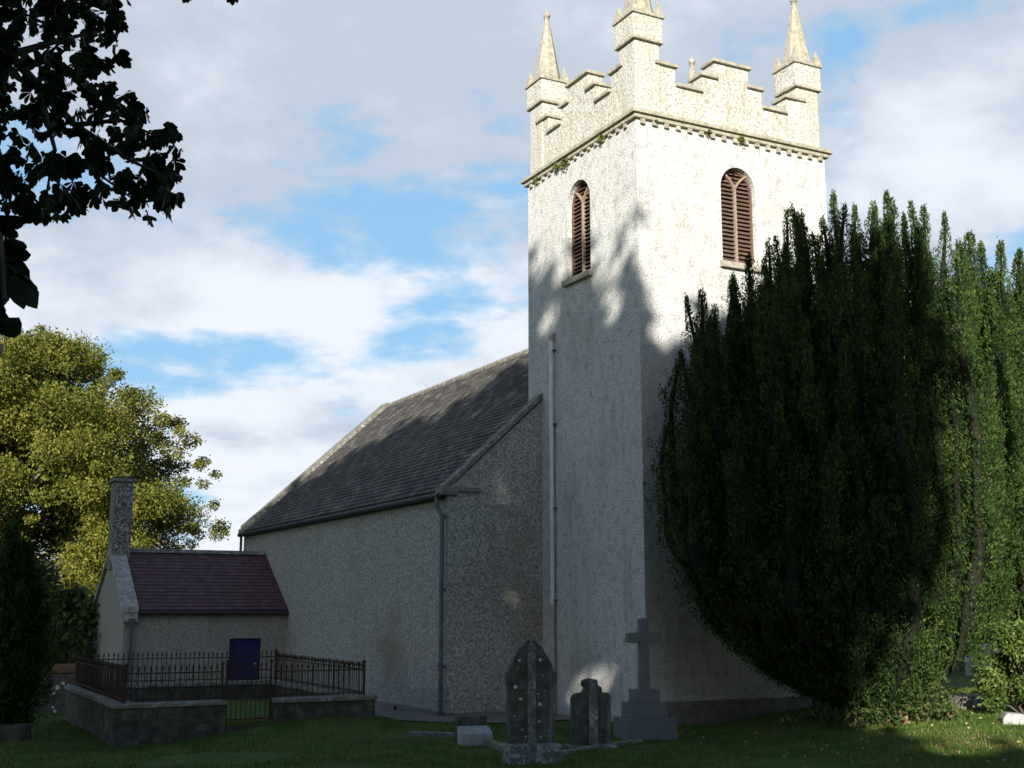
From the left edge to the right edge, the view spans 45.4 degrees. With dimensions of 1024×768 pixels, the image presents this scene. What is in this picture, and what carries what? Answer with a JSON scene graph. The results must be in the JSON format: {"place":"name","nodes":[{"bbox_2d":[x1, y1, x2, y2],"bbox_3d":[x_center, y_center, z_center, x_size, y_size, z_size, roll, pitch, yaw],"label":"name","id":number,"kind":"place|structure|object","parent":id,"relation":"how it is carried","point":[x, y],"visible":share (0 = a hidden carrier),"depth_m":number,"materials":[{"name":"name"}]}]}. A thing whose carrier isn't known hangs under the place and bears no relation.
{"place":"outdoors","nodes":[
{"label":"outdoors","id":0,"kind":"place"},
{"bbox_2d":[375,710,445,718],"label":"gravel path","id":1,"kind":"structure","parent":0,"point":[402,714],"depth_m":29.23,"materials":[{"name":"grey gravel"}]},
{"bbox_2d":[391,713,569,722],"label":"gravel path","id":2,"kind":"structure","parent":0,"point":[496,717],"depth_m":28.04,"materials":[{"name":"grey gravel"}]},
{"bbox_2d":[0,645,1023,767],"bbox_3d":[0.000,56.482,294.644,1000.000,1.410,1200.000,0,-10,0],"label":"ground","id":3,"kind":"structure","parent":0,"point":[959,679],"depth_m":21.90,"materials":[{"name":"green plant"}]},
{"bbox_2d":[0,723,31,741],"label":"stone block","id":4,"kind":"structure","parent":3,"relation":"on","point":[16,732],"depth_m":24.37,"materials":[{"name":"grey stone"}]},
{"bbox_2d":[0,515,71,727],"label":"yew","id":5,"kind":"object","parent":3,"relation":"on","point":[25,620],"visible":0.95,"depth_m":25.26,"materials":[{"name":"green plant"}]},
{"bbox_2d":[31,555,81,663],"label":"hedge tree","id":6,"kind":"object","parent":3,"relation":"on","point":[56,578],"visible":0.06,"depth_m":45.44,"materials":[{"name":"green plant"}]},
{"bbox_2d":[50,681,70,714],"bbox_3d":[-11.862,8.429,32.262,0.540,1.190,0.130,1,-10,-6],"label":"gravestone","id":7,"kind":"object","parent":3,"relation":"on","point":[58,703],"visible":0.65,"depth_m":32.23,"materials":[{"name":"grey stone"}]},
{"bbox_2d":[31,663,95,711],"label":"stone wall","id":8,"kind":"structure","parent":3,"relation":"on","point":[63,672],"depth_m":35.31,"materials":[{"name":"grey stone"}]},
{"bbox_2d":[33,580,100,663],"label":"hedge tree","id":9,"kind":"object","parent":3,"relation":"on","point":[71,598],"visible":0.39,"depth_m":42.52,"materials":[{"name":"green plant"}]},
{"bbox_2d":[0,323,231,661],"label":"autumn tree","id":10,"kind":"object","parent":3,"relation":"on","point":[64,459],"visible":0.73,"depth_m":55.49,"materials":[{"name":"green plant"}]},
{"bbox_2d":[0,0,238,354],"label":"chestnut tree","id":11,"kind":"object","parent":3,"relation":"on","point":[18,287],"visible":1,"depth_m":7.08,"materials":[{"name":"green plant"}]},
{"bbox_2d":[64,649,376,747],"bbox_3d":[-6.781,7.290,27.531,5.380,2.390,6.830,5,-12,-27],"label":"railed enclosure","id":12,"kind":"object","parent":3,"relation":"on","point":[112,711],"visible":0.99,"depth_m":25.36,"materials":[{"name":"stone"}]},
{"bbox_2d":[408,731,454,737],"bbox_3d":[-1.575,6.984,24.084,0.952,0.308,0.300,1,-10,-6],"label":"kerb stone","id":13,"kind":"object","parent":3,"relation":"on","point":[429,734],"visible":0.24,"depth_m":23.97,"materials":[{"name":"grey stone"}]},
{"bbox_2d":[92,0,832,725],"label":"church","id":14,"kind":"structure","parent":3,"relation":"on","point":[448,546],"depth_m":30.32,"materials":[{"name":"white paint"}]},
{"bbox_2d":[228,638,260,680],"bbox_3d":[-8.711,9.347,39.740,1.050,2.160,0.150,5,-12,-27],"label":"vestry door","id":15,"kind":"structure","parent":14,"relation":"in","point":[242,645],"depth_m":39.84,"materials":[{"name":"blue paint"}]},
{"bbox_2d":[562,181,592,287],"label":"louvred window","id":16,"kind":"structure","parent":14,"relation":"in","point":[582,249],"depth_m":30.80,"materials":[{"name":"brown paint"}]},
{"bbox_2d":[720,169,761,272],"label":"louvred window","id":17,"kind":"structure","parent":14,"relation":"in","point":[736,196],"depth_m":29.76,"materials":[{"name":"brown paint"}]},
{"bbox_2d":[454,716,492,745],"bbox_3d":[-0.714,6.529,22.879,0.620,0.600,0.470,3,-11,-18],"label":"gravestone","id":18,"kind":"object","parent":3,"relation":"on","point":[473,730],"visible":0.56,"depth_m":22.82,"materials":[{"name":"grey stone"}]},
{"bbox_2d":[485,739,501,752],"bbox_3d":[-0.155,6.579,21.769,0.140,0.326,2.084,3,-11,-16],"label":"kerb stone","id":19,"kind":"object","parent":3,"relation":"on","point":[494,744],"visible":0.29,"depth_m":22.19,"materials":[{"name":"grey stone"}]},
{"bbox_2d":[502,638,562,765],"bbox_3d":[0.338,5.433,20.486,0.920,2.318,0.520,3,-11,-14],"label":"gravestone","id":20,"kind":"object","parent":3,"relation":"on","point":[530,678],"visible":1,"depth_m":20.51,"materials":[{"name":"grey stone"}]},
{"bbox_2d":[565,678,618,748],"bbox_3d":[1.453,6.188,22.501,0.900,1.530,0.500,2,-11,-10],"label":"gravestone","id":21,"kind":"object","parent":3,"relation":"on","point":[590,712],"visible":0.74,"depth_m":22.45,"materials":[{"name":"grey stone"}]},
{"bbox_2d":[563,738,642,754],"bbox_3d":[1.635,6.679,22.259,0.160,0.256,2.726,-8,-13,35],"label":"kerb stone","id":22,"kind":"object","parent":3,"relation":"on","point":[602,746],"visible":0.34,"depth_m":22.17,"materials":[{"name":"grey stone"}]},
{"bbox_2d":[613,618,676,739],"bbox_3d":[2.594,5.847,24.090,1.020,2.433,0.780,3,-11,-16],"label":"cross monument","id":23,"kind":"object","parent":3,"relation":"on","point":[644,712],"visible":0.91,"depth_m":23.81,"materials":[{"name":"grey stone"}]},
{"bbox_2d":[642,189,1023,723],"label":"irish yew","id":24,"kind":"object","parent":3,"relation":"on","point":[843,519],"visible":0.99,"depth_m":23.97,"materials":[{"name":"green plant"}]},
{"bbox_2d":[655,711,1021,767],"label":"fallen leaves","id":25,"kind":"object","parent":3,"relation":"on","point":[897,759],"visible":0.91,"depth_m":21.05,"materials":[{"name":"brown plant"}]},
{"bbox_2d":[777,657,971,732],"bbox_3d":[7.811,5.985,23.764,5.532,1.593,1.428,0,-10,0],"label":"ivy clump","id":26,"kind":"object","parent":3,"relation":"on","point":[900,716],"visible":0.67,"depth_m":23.65,"materials":[{"name":"green plant"}]},
{"bbox_2d":[963,653,975,675],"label":"gravestone","id":27,"kind":"object","parent":3,"relation":"on","point":[967,671],"visible":0.27,"depth_m":42.94,"materials":[{"name":"stone"}]},
{"bbox_2d":[951,694,994,708],"bbox_3d":[10.108,7.026,26.770,0.852,0.472,0.500,3,-11,-14],"label":"kerb stone","id":28,"kind":"object","parent":3,"relation":"on","point":[966,701],"visible":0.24,"depth_m":26.53,"materials":[{"name":"grey stone"}]},
{"bbox_2d":[949,629,1011,671],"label":"hedge","id":29,"kind":"object","parent":3,"relation":"on","point":[961,668],"depth_m":45.63,"materials":[{"name":"green plant"}]},
{"bbox_2d":[950,229,1023,659],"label":"irish yew","id":30,"kind":"object","parent":3,"relation":"on","point":[997,338],"visible":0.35,"depth_m":29.80,"materials":[{"name":"green plant"}]},
{"bbox_2d":[974,643,1000,685],"bbox_3d":[14.472,8.514,37.143,0.860,1.298,0.140,0,-10,0],"label":"gravestone","id":31,"kind":"object","parent":3,"relation":"on","point":[988,645],"visible":0.23,"depth_m":37.14,"materials":[{"name":"stone"}]},
{"bbox_2d":[965,618,1023,714],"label":"leafy shrub","id":32,"kind":"object","parent":3,"relation":"on","point":[1002,677],"visible":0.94,"depth_m":24.77,"materials":[{"name":"green plant"}]},
{"bbox_2d":[1000,712,1023,724],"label":"stone marker","id":33,"kind":"object","parent":3,"relation":"on","point":[1012,717],"visible":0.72,"depth_m":22.96,"materials":[{"name":"white stone"}]},
{"bbox_2d":[0,0,1023,568],"label":"sky","id":34,"kind":"structure","parent":0,"point":[348,238],"materials":[{"name":"blue"}]}
]}

